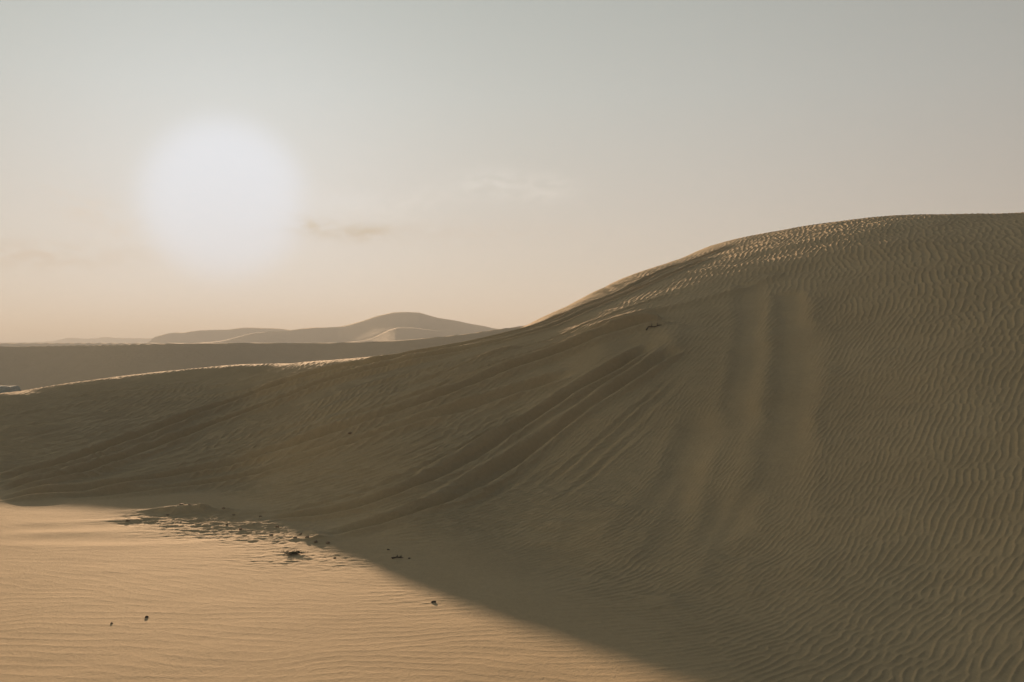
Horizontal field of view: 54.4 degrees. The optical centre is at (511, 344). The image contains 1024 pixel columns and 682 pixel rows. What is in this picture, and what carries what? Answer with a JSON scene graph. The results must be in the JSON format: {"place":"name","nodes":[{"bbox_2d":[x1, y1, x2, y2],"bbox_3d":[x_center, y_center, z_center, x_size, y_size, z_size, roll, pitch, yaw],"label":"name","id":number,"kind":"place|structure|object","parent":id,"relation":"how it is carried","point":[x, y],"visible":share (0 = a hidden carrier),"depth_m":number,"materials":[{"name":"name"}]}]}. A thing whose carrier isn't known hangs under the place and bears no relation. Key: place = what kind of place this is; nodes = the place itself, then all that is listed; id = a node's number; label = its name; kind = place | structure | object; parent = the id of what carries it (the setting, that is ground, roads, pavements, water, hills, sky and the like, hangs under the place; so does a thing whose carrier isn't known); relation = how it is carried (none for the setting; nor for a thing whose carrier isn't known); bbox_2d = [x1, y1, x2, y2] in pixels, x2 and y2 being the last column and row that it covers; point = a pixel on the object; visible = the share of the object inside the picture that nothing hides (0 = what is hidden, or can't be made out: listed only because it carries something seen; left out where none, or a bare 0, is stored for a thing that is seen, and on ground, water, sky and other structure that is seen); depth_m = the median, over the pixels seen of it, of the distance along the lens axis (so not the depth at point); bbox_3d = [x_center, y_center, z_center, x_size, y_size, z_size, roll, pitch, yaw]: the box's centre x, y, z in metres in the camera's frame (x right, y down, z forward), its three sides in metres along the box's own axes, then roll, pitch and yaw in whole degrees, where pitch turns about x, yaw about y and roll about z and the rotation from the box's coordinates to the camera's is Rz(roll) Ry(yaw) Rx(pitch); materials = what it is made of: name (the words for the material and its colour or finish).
{"place":"outdoors","nodes":[
{"label":"outdoors","id":0,"kind":"place"},
{"bbox_2d":[0,312,525,390],"bbox_3d":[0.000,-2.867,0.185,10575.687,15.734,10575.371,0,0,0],"label":"hills","id":1,"kind":"structure","parent":0,"point":[27,365],"depth_m":102.22,"materials":[{"name":"beige sand"}]},
{"bbox_2d":[0,385,21,392],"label":"covered heap","id":2,"kind":"object","parent":1,"relation":"on","point":[5,389],"visible":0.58,"depth_m":81.20,"materials":[{"name":"fabric"}]},
{"bbox_2d":[0,497,913,681],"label":"ground","id":3,"kind":"structure","parent":0,"point":[209,592],"depth_m":6.17,"materials":[{"name":"beige sand"}]},
{"bbox_2d":[281,549,305,554],"bbox_3d":[-1.769,1.686,8.086,0.195,0.036,0.173,0,0,-27],"label":"desert plant","id":4,"kind":"object","parent":3,"relation":"on","point":[293,552],"visible":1,"depth_m":8.06,"materials":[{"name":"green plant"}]},
{"bbox_2d":[0,212,1023,681],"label":"dune","id":5,"kind":"structure","parent":0,"point":[810,436],"depth_m":10.49,"materials":[{"name":"beige sand"}]},
{"bbox_2d":[0,0,1023,341],"label":"sky","id":6,"kind":"structure","parent":0,"point":[167,166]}
]}

